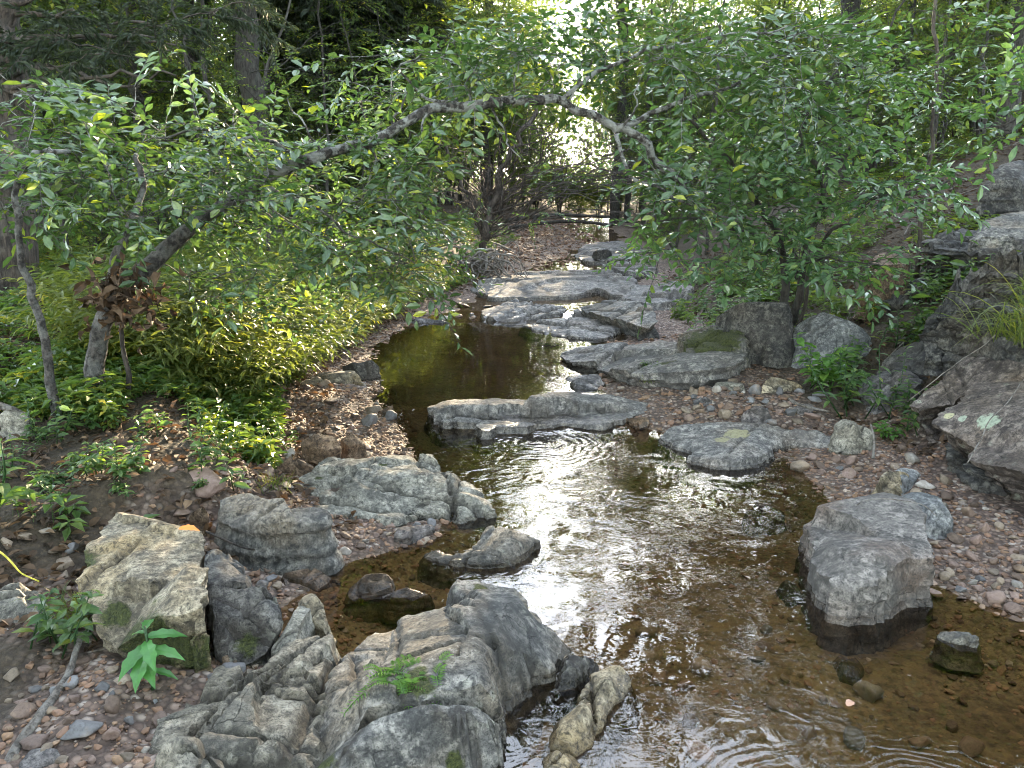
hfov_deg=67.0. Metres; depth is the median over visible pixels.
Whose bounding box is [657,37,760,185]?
woodland bush
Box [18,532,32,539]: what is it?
stone
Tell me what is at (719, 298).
herb
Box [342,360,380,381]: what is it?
rock
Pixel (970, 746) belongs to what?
stone
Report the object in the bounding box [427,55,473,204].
pole sapling
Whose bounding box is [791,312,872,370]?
boulder
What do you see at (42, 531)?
stone
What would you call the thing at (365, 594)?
rock
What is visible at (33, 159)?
sapling
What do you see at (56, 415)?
herb
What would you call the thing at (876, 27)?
woodland bush
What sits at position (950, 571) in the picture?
stone
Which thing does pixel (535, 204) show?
woodland bush
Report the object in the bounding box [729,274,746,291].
herb
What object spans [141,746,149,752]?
stone
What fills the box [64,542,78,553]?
stone
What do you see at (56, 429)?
herb
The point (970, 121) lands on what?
woodland bush
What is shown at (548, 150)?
woodland bush
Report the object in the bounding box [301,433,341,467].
rock
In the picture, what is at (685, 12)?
woodland tree
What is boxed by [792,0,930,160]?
woodland bush
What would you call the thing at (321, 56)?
pole sapling
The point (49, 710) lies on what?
stone
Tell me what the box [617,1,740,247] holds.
pole sapling
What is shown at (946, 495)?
stone
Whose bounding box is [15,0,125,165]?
woodland bush
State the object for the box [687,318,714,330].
herb
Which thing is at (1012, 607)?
stone
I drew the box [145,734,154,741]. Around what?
stone
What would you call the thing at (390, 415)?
stone
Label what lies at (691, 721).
stone
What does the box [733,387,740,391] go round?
stone
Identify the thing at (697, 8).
woodland tree
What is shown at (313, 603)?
rock
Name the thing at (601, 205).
woodland bush
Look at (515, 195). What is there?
woodland bush
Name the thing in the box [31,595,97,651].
leafy plant
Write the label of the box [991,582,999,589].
stone
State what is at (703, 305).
herb
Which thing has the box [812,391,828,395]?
stone
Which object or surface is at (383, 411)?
rock
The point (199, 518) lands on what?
rock
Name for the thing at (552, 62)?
woodland tree
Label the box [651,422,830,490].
rock slab
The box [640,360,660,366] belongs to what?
leafy plant
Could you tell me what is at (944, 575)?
stone
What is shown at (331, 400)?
stone
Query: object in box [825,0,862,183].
woodland tree
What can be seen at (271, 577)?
stone
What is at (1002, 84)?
sapling
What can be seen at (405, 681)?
fern tuft
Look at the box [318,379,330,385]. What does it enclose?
stone
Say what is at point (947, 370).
stick
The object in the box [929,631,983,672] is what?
rock
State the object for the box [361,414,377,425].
stone
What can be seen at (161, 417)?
herb
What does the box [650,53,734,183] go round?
pole sapling
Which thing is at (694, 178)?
woodland bush
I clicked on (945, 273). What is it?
herb
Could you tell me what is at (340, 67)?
pole sapling
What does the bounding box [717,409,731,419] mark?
stone
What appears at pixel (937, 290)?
herb
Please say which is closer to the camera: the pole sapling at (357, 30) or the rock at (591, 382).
the rock at (591, 382)
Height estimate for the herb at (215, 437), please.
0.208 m
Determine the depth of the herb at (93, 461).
3.38 m
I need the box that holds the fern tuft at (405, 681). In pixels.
[340,651,452,716]
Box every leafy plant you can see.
[0,438,40,503]
[12,588,104,658]
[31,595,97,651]
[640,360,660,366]
[791,332,856,391]
[799,344,890,418]
[831,347,871,382]
[835,364,868,409]
[841,335,868,366]
[857,346,921,418]
[871,310,933,354]
[873,419,911,440]
[882,380,938,418]
[898,404,919,435]
[909,293,947,329]
[940,270,965,304]
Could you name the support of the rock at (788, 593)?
on the ground at (730, 738)
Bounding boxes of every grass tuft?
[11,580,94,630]
[250,472,302,493]
[915,281,1023,354]
[922,256,1023,339]
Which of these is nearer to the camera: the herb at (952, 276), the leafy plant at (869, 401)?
the leafy plant at (869, 401)
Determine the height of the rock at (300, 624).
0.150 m
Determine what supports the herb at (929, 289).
on the ground at (730, 738)
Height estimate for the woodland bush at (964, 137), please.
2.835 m
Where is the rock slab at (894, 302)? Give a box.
[881,278,935,314]
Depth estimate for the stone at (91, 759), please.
2.00 m
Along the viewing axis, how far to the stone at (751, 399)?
5.35 m
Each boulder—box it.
[75,512,212,673]
[204,549,283,666]
[214,493,344,575]
[316,704,504,767]
[319,579,574,767]
[715,302,794,367]
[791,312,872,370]
[794,492,934,655]
[963,211,1023,275]
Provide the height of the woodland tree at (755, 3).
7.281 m
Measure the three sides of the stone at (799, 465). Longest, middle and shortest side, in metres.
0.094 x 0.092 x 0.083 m
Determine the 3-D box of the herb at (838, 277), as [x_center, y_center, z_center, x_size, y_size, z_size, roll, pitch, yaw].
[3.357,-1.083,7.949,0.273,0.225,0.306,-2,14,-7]
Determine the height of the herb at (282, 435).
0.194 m
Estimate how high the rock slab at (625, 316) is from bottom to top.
0.420 m
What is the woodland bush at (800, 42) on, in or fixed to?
on the ground at (730, 738)
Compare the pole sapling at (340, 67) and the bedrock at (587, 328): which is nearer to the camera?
the bedrock at (587, 328)
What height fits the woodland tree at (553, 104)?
8.853 m
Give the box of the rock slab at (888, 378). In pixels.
[858,368,923,414]
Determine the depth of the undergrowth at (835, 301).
9.20 m
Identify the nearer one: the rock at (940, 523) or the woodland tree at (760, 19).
the rock at (940, 523)
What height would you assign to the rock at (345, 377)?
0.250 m
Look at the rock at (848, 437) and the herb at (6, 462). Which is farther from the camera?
the rock at (848, 437)
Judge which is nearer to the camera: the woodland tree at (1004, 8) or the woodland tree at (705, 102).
the woodland tree at (1004, 8)
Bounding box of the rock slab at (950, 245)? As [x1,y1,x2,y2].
[920,228,1023,289]
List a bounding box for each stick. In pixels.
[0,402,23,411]
[0,551,39,581]
[4,632,82,762]
[205,530,254,549]
[788,398,827,411]
[855,498,935,515]
[870,424,875,458]
[904,220,917,234]
[907,334,995,401]
[967,380,1023,462]
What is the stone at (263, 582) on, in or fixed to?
on the ground at (730, 738)
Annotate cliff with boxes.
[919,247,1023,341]
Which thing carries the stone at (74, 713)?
on the ground at (730, 738)
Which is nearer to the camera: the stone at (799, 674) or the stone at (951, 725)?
the stone at (951, 725)
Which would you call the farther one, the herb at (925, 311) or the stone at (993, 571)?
the herb at (925, 311)
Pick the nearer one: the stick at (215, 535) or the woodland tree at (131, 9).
the stick at (215, 535)
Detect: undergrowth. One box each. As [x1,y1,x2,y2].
[0,194,520,540]
[0,331,290,468]
[633,120,1023,345]
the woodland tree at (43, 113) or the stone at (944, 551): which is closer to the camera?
the stone at (944, 551)
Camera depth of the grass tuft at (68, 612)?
2.62 m
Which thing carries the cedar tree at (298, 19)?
on the ground at (730, 738)
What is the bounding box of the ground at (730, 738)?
[0,128,1023,767]
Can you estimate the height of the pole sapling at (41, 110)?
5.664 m
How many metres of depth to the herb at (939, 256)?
6.35 m
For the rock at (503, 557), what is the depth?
3.28 m
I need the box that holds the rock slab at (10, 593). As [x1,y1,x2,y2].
[0,582,51,622]
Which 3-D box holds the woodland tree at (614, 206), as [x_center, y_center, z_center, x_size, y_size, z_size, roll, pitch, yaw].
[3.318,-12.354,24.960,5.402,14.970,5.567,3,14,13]
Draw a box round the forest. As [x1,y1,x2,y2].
[125,0,999,200]
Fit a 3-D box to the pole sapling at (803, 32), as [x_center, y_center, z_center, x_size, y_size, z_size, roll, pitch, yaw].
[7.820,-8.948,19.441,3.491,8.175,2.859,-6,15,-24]
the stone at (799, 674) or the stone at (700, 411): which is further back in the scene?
the stone at (700, 411)
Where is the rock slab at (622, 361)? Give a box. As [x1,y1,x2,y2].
[560,340,746,389]
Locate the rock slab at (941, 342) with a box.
[918,298,1023,375]
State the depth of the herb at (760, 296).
8.03 m
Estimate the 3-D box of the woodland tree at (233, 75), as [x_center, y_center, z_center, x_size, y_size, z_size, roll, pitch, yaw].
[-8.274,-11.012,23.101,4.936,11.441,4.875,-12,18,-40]
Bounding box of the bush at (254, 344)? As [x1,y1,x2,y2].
[0,220,462,405]
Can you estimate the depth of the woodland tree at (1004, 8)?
12.90 m
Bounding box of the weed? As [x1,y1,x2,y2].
[118,619,187,692]
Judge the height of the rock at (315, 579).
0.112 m
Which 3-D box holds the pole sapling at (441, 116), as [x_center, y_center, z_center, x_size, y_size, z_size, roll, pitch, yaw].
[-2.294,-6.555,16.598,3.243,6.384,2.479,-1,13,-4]
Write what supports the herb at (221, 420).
on the ground at (730, 738)
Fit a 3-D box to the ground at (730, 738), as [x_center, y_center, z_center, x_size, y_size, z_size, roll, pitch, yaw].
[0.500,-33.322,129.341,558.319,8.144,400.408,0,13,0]
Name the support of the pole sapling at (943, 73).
on the ground at (730, 738)
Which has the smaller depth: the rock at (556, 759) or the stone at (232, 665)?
the rock at (556, 759)
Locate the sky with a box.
[93,0,898,182]
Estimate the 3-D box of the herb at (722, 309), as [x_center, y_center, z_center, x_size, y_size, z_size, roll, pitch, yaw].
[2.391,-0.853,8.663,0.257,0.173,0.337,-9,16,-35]
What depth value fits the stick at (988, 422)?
3.70 m
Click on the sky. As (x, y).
(563, 3)
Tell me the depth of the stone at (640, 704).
2.50 m
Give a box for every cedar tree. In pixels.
[0,0,298,295]
[204,0,491,223]
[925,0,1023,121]
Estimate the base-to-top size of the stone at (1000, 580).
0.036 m
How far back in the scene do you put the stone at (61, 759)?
1.99 m
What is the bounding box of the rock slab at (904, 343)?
[898,333,913,345]
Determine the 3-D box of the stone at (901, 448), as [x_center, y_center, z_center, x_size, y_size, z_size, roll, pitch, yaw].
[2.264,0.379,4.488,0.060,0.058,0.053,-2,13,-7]
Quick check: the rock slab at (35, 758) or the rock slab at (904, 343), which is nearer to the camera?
the rock slab at (35, 758)
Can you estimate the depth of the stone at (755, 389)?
5.56 m
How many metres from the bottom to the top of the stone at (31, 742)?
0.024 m
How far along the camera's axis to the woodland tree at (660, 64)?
26.41 m
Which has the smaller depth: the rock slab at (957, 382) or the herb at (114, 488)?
the herb at (114, 488)
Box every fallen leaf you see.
[179,524,199,530]
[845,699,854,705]
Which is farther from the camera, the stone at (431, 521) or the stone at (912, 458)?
the stone at (912, 458)
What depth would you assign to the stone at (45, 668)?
2.36 m
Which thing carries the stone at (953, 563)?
on the ground at (730, 738)
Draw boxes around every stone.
[1,537,12,549]
[3,667,19,681]
[4,698,12,702]
[10,701,36,718]
[11,754,19,760]
[13,698,27,703]
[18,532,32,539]
[18,574,34,583]
[19,733,49,750]
[28,685,41,693]
[37,665,53,672]
[39,527,55,533]
[40,742,52,751]
[41,685,49,691]
[42,721,52,726]
[46,675,56,680]
[46,706,57,714]
[51,579,66,587]
[55,755,68,763]
[56,556,74,570]
[60,719,102,739]
[62,675,78,688]
[63,570,72,577]
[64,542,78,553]
[65,586,73,592]
[67,694,80,702]
[70,711,80,715]
[73,666,83,673]
[76,655,90,664]
[87,755,95,763]
[94,681,109,691]
[102,726,120,739]
[104,665,118,673]
[104,694,119,714]
[113,674,131,684]
[119,752,134,761]
[124,716,133,724]
[133,702,143,710]
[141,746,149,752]
[144,694,151,699]
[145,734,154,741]
[151,711,167,726]
[156,664,166,668]
[169,466,177,471]
[173,508,189,515]
[188,466,226,498]
[204,542,219,550]
[219,471,229,475]
[222,662,245,672]
[255,580,268,587]
[257,464,274,478]
[264,574,277,581]
[272,581,281,589]
[279,482,291,487]
[284,448,294,457]
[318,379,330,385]
[324,397,337,402]
[339,531,350,538]
[339,547,351,554]
[350,413,358,418]
[355,542,365,549]
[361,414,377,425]
[365,405,381,413]
[371,532,379,537]
[384,410,396,420]
[386,523,395,527]
[420,537,429,544]
[427,518,435,525]
[455,301,470,307]
[595,650,605,656]
[635,623,657,637]
[637,696,641,709]
[639,649,658,664]
[649,670,668,684]
[676,679,694,689]
[681,407,692,413]
[682,713,699,728]
[684,414,694,420]
[685,739,715,763]
[689,389,697,395]
[690,394,697,399]
[691,656,711,677]
[692,404,702,410]
[695,409,704,412]
[706,405,714,411]
[712,386,720,392]
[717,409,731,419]
[720,386,728,390]
[721,403,733,409]
[727,378,737,382]
[727,395,739,398]
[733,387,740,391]
[746,397,754,402]
[747,656,765,662]
[748,384,760,394]
[755,640,770,650]
[760,624,772,633]
[765,404,772,408]
[766,419,776,425]
[766,696,790,711]
[776,387,783,395]
[778,402,789,406]
[780,674,789,682]
[785,407,797,415]
[790,460,809,471]
[791,418,803,424]
[794,388,804,392]
[797,672,802,677]
[801,724,816,739]
[804,412,820,418]
[806,453,817,460]
[808,396,821,401]
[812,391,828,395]
[813,460,825,468]
[817,469,825,474]
[819,695,827,704]
[831,455,840,463]
[842,468,856,478]
[843,726,865,750]
[844,455,856,464]
[852,680,884,702]
[854,467,864,471]
[890,463,899,468]
[896,444,906,452]
[904,452,919,463]
[908,736,930,748]
[910,488,921,491]
[915,480,935,488]
[929,588,943,598]
[938,571,950,580]
[940,474,952,484]
[940,491,953,500]
[940,549,950,554]
[945,567,954,575]
[945,719,957,732]
[946,532,964,543]
[948,559,959,567]
[955,585,966,592]
[958,582,965,586]
[958,735,984,757]
[961,507,976,516]
[965,550,979,561]
[967,524,976,527]
[967,579,977,584]
[969,534,981,544]
[970,501,978,507]
[971,585,983,591]
[972,568,978,574]
[975,575,985,581]
[979,522,989,532]
[985,590,1005,604]
[987,659,998,667]
[988,558,998,564]
[988,568,998,574]
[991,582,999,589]
[994,521,1003,529]
[996,577,1004,584]
[1003,601,1022,614]
[1008,535,1018,538]
[1008,548,1016,553]
[1009,592,1019,598]
[1010,553,1023,559]
[1010,572,1023,580]
[1011,564,1023,572]
[1011,580,1022,587]
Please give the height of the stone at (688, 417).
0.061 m
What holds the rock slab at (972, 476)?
on the ground at (730, 738)
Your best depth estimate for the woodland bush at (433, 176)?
23.13 m
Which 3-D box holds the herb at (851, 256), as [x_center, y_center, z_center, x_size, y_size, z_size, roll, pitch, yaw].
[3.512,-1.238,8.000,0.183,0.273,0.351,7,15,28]
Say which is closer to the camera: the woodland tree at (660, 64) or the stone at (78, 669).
the stone at (78, 669)
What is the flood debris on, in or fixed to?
attached to the arching tree at (268, 186)
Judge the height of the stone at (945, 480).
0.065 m
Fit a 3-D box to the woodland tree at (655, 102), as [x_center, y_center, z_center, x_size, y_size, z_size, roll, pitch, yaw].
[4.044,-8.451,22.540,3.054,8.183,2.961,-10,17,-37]
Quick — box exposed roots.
[444,241,527,283]
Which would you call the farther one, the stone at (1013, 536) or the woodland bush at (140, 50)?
the woodland bush at (140, 50)
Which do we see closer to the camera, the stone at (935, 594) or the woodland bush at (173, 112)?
the stone at (935, 594)
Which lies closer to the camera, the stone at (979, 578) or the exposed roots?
the stone at (979, 578)
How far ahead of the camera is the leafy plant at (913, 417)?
4.61 m
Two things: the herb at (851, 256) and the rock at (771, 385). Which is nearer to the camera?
the rock at (771, 385)
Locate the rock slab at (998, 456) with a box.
[932,380,1023,501]
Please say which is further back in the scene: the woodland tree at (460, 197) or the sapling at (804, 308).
the woodland tree at (460, 197)
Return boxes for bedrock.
[148,632,341,767]
[470,268,637,302]
[480,301,566,322]
[522,317,622,339]
[567,309,583,317]
[574,241,642,265]
[601,258,658,280]
[619,281,693,310]
[676,325,750,369]
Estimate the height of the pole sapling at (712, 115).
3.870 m
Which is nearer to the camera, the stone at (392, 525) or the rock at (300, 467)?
the stone at (392, 525)
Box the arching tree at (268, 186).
[0,0,961,392]
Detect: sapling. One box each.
[0,70,161,421]
[16,0,181,259]
[58,0,168,140]
[59,0,344,239]
[68,0,171,202]
[79,0,291,241]
[119,260,131,402]
[128,0,403,257]
[157,0,221,144]
[158,0,301,208]
[185,0,262,121]
[206,25,233,136]
[224,0,416,223]
[230,0,407,211]
[304,0,408,219]
[393,1,464,218]
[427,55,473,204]
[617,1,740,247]
[624,52,714,216]
[633,0,797,254]
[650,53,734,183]
[664,0,759,215]
[692,0,757,163]
[693,54,749,218]
[726,216,874,325]
[759,0,839,183]
[760,0,870,164]
[781,0,974,201]
[806,0,910,134]
[829,0,1000,168]
[832,0,1023,278]
[864,0,1023,146]
[873,0,1023,170]
[891,0,1012,139]
[929,0,1011,141]
[929,6,1023,200]
[944,19,1010,93]
[954,9,1009,133]
[976,29,1008,83]
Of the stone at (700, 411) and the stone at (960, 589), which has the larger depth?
the stone at (700, 411)
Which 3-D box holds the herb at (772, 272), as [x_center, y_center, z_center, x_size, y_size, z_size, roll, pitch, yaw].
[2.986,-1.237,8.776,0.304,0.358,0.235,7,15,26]
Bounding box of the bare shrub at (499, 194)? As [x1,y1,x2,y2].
[400,74,733,268]
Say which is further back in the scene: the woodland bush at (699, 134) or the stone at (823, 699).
the woodland bush at (699, 134)
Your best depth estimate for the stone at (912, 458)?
4.32 m
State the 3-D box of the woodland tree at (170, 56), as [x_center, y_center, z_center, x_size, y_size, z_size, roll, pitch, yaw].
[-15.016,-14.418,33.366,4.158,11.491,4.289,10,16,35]
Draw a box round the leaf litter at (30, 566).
[0,126,1023,651]
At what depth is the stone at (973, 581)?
3.08 m
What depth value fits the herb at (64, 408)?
3.84 m
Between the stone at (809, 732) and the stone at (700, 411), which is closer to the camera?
the stone at (809, 732)
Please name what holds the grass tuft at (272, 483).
on the ground at (730, 738)
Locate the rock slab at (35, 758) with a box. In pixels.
[19,748,59,767]
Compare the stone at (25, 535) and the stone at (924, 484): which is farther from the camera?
the stone at (924, 484)
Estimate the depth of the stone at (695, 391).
5.63 m
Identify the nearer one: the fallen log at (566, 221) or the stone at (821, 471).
the stone at (821, 471)
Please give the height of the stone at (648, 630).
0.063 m
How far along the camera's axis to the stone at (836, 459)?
4.48 m
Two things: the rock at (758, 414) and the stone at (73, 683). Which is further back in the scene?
the rock at (758, 414)
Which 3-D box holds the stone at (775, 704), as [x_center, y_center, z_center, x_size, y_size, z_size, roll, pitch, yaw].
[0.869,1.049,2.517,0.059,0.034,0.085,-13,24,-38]
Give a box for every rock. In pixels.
[0,410,34,439]
[153,736,224,767]
[189,507,210,535]
[211,655,250,669]
[271,606,314,656]
[276,457,313,475]
[281,568,333,591]
[295,370,366,386]
[298,593,337,647]
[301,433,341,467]
[340,432,366,458]
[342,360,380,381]
[342,573,395,622]
[377,406,393,415]
[377,587,434,623]
[394,524,435,544]
[411,318,446,322]
[417,525,546,593]
[540,665,640,767]
[542,750,580,767]
[549,655,598,724]
[566,374,605,394]
[592,249,611,259]
[626,417,649,436]
[638,327,659,340]
[693,397,711,405]
[714,382,745,391]
[740,406,771,423]
[741,502,786,536]
[761,377,801,393]
[775,579,801,606]
[794,403,816,414]
[828,419,872,454]
[833,655,863,685]
[853,250,912,320]
[871,470,908,495]
[896,468,920,494]
[902,492,953,539]
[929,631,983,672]
[972,160,1023,227]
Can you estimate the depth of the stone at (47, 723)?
2.11 m
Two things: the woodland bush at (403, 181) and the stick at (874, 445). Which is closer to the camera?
the stick at (874, 445)
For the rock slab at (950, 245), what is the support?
on the ground at (730, 738)
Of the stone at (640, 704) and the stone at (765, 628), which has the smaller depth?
the stone at (640, 704)
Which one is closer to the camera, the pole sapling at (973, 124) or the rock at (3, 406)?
the rock at (3, 406)
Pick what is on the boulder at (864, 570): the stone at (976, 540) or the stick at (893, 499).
the stick at (893, 499)
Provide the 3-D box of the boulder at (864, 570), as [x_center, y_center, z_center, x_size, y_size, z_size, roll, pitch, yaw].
[1.451,0.744,3.144,0.527,0.376,0.886,4,14,15]
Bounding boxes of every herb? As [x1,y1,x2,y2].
[0,445,25,478]
[5,429,46,462]
[18,409,50,436]
[19,396,67,444]
[19,427,43,441]
[25,454,80,502]
[31,461,77,490]
[32,465,69,493]
[35,415,67,443]
[53,403,84,441]
[57,442,96,468]
[60,412,99,430]
[63,394,107,431]
[65,442,110,477]
[95,429,150,473]
[104,444,126,462]
[105,452,150,479]
[107,453,150,479]
[108,480,135,498]
[127,401,171,436]
[146,412,169,422]
[179,399,231,446]
[187,434,218,470]
[188,406,216,435]
[188,439,228,466]
[188,472,208,489]
[199,415,245,456]
[213,457,250,490]
[217,440,238,455]
[232,465,247,487]
[255,419,283,438]
[256,423,299,450]
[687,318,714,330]
[694,311,706,326]
[698,291,711,313]
[704,304,721,322]
[709,284,726,296]
[712,300,736,312]
[715,295,723,303]
[719,297,738,311]
[723,284,748,310]
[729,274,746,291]
[734,263,755,287]
[734,294,757,301]
[744,280,764,298]
[749,291,771,301]
[750,288,774,301]
[751,273,771,288]
[757,280,780,301]
[760,258,779,288]
[763,274,781,291]
[828,268,853,286]
[846,252,861,275]
[847,270,866,287]
[899,308,936,339]
[900,291,930,325]
[903,275,936,304]
[910,262,919,277]
[916,253,929,270]
[917,272,952,304]
[917,306,936,318]
[918,276,951,303]
[923,268,944,298]
[928,254,957,293]
[931,257,968,289]
[943,258,977,284]
[947,266,973,278]
[966,250,1020,274]
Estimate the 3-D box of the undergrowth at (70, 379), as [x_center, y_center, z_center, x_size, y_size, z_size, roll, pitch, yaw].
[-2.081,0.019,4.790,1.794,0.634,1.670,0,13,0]
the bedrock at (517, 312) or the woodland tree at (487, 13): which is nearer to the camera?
the bedrock at (517, 312)
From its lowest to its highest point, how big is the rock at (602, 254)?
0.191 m
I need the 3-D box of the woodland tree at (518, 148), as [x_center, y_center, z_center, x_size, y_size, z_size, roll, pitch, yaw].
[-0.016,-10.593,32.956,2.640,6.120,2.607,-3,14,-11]
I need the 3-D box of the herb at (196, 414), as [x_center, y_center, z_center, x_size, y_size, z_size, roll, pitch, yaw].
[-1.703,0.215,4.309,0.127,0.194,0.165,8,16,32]
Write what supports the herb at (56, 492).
on the ground at (730, 738)
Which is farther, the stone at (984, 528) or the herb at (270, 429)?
the herb at (270, 429)
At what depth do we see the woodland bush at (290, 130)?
13.16 m
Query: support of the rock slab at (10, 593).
on the ground at (730, 738)
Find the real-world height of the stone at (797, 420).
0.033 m
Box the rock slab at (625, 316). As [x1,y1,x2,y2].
[580,300,657,337]
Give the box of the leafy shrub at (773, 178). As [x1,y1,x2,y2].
[583,33,990,336]
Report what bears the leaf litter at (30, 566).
on the ground at (730, 738)
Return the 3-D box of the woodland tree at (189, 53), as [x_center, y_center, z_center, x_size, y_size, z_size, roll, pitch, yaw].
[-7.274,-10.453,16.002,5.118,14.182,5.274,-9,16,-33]
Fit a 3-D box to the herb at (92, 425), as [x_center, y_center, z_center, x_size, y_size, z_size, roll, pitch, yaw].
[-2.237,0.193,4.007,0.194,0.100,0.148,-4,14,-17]
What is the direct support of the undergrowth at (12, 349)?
on the ground at (730, 738)
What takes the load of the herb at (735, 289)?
on the ground at (730, 738)
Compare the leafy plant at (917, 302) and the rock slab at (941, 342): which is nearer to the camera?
the rock slab at (941, 342)
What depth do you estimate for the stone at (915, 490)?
3.92 m
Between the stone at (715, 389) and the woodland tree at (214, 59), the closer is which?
the stone at (715, 389)
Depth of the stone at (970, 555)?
3.26 m
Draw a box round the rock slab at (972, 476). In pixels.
[945,442,1010,496]
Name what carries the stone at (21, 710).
on the ground at (730, 738)
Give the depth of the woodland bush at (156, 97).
19.45 m
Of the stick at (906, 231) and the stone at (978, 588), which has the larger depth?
the stick at (906, 231)
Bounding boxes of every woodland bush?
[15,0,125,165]
[32,113,184,257]
[43,15,287,224]
[48,108,127,199]
[54,0,187,196]
[119,85,218,198]
[125,67,282,206]
[165,112,332,236]
[205,82,359,225]
[266,0,454,234]
[267,0,513,225]
[315,114,445,214]
[362,119,455,196]
[422,58,510,204]
[439,130,503,190]
[493,160,538,209]
[503,122,577,208]
[515,101,607,216]
[552,157,596,208]
[554,159,606,213]
[568,161,625,215]
[586,128,639,210]
[622,117,695,203]
[623,169,648,202]
[636,130,761,225]
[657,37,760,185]
[712,82,825,203]
[734,25,877,163]
[746,107,861,183]
[764,0,1002,176]
[787,0,899,83]
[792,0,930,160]
[795,0,976,172]
[906,96,969,145]
[916,2,1009,138]
[922,25,1007,138]
[958,39,1003,130]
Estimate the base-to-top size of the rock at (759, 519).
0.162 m
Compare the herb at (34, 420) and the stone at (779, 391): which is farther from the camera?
the stone at (779, 391)
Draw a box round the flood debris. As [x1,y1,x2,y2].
[57,249,187,355]
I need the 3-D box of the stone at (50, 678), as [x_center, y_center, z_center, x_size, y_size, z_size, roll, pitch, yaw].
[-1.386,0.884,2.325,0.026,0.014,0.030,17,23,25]
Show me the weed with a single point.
(140, 660)
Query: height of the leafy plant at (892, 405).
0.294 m
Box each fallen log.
[500,213,610,222]
[509,220,615,228]
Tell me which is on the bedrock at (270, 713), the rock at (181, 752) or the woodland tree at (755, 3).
the rock at (181, 752)
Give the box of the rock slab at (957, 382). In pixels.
[909,356,1023,447]
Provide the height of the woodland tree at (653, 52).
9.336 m
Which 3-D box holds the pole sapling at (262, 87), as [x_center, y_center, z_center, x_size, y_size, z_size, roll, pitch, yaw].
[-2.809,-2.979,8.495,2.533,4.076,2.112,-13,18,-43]
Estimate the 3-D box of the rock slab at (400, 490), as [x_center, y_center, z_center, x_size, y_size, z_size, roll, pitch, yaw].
[-0.588,0.580,3.905,1.070,0.308,0.726,0,13,0]
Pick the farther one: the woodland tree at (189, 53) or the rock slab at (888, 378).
the woodland tree at (189, 53)
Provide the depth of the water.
7.26 m
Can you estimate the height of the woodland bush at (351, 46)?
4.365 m
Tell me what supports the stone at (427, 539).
on the ground at (730, 738)
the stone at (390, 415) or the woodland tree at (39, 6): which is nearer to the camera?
the stone at (390, 415)
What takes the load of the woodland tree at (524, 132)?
on the ground at (730, 738)
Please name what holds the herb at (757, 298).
on the ground at (730, 738)
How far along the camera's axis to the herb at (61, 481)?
3.38 m
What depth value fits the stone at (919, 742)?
2.33 m
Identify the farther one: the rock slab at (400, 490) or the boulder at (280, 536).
the rock slab at (400, 490)
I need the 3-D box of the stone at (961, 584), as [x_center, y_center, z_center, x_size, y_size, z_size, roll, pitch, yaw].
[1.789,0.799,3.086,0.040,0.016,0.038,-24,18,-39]
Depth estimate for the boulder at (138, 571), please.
2.53 m
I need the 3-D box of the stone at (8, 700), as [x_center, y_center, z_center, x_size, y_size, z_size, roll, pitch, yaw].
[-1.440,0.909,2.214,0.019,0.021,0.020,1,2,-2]
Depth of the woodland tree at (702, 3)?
30.43 m
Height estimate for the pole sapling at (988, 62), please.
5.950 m
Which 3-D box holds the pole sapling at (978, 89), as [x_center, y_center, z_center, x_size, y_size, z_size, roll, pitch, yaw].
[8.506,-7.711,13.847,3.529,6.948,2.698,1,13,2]
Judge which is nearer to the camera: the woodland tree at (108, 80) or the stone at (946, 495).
the stone at (946, 495)
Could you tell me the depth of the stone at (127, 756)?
2.04 m
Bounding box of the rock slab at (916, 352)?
[876,341,932,379]
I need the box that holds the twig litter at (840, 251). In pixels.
[10,141,1019,390]
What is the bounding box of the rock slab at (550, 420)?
[424,392,647,455]
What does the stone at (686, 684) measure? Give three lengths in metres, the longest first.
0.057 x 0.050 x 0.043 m
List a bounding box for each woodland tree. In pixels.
[22,0,103,227]
[29,0,276,239]
[30,0,153,197]
[51,0,149,92]
[91,0,120,211]
[149,0,216,102]
[163,0,290,117]
[170,0,234,102]
[182,0,203,197]
[200,0,260,115]
[229,3,327,199]
[230,1,294,216]
[231,0,282,239]
[292,0,458,215]
[369,0,489,208]
[422,0,539,199]
[422,0,553,206]
[442,0,519,198]
[447,4,496,200]
[464,0,557,214]
[480,0,553,184]
[495,74,536,203]
[496,68,555,207]
[507,12,574,204]
[533,19,575,200]
[557,0,685,225]
[567,0,674,222]
[579,57,638,177]
[592,0,700,224]
[610,14,663,210]
[618,0,707,177]
[628,0,701,212]
[646,7,728,177]
[654,0,706,151]
[682,0,713,55]
[691,0,744,185]
[710,0,760,69]
[718,0,801,126]
[719,0,780,144]
[721,0,827,190]
[728,0,813,187]
[791,0,875,40]
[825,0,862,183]
[838,0,980,160]
[894,0,1002,72]
[894,0,1012,158]
[992,0,1023,143]
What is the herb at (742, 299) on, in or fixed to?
on the ground at (730, 738)
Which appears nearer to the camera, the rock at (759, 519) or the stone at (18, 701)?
the stone at (18, 701)
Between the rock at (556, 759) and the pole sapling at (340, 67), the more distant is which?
the pole sapling at (340, 67)
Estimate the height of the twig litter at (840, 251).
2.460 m
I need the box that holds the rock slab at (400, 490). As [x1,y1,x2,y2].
[299,453,497,531]
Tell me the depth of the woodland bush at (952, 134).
21.59 m
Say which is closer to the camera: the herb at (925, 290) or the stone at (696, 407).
the stone at (696, 407)
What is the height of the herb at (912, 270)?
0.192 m
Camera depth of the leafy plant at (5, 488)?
3.04 m
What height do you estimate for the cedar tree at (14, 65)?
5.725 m
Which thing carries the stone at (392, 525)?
on the ground at (730, 738)

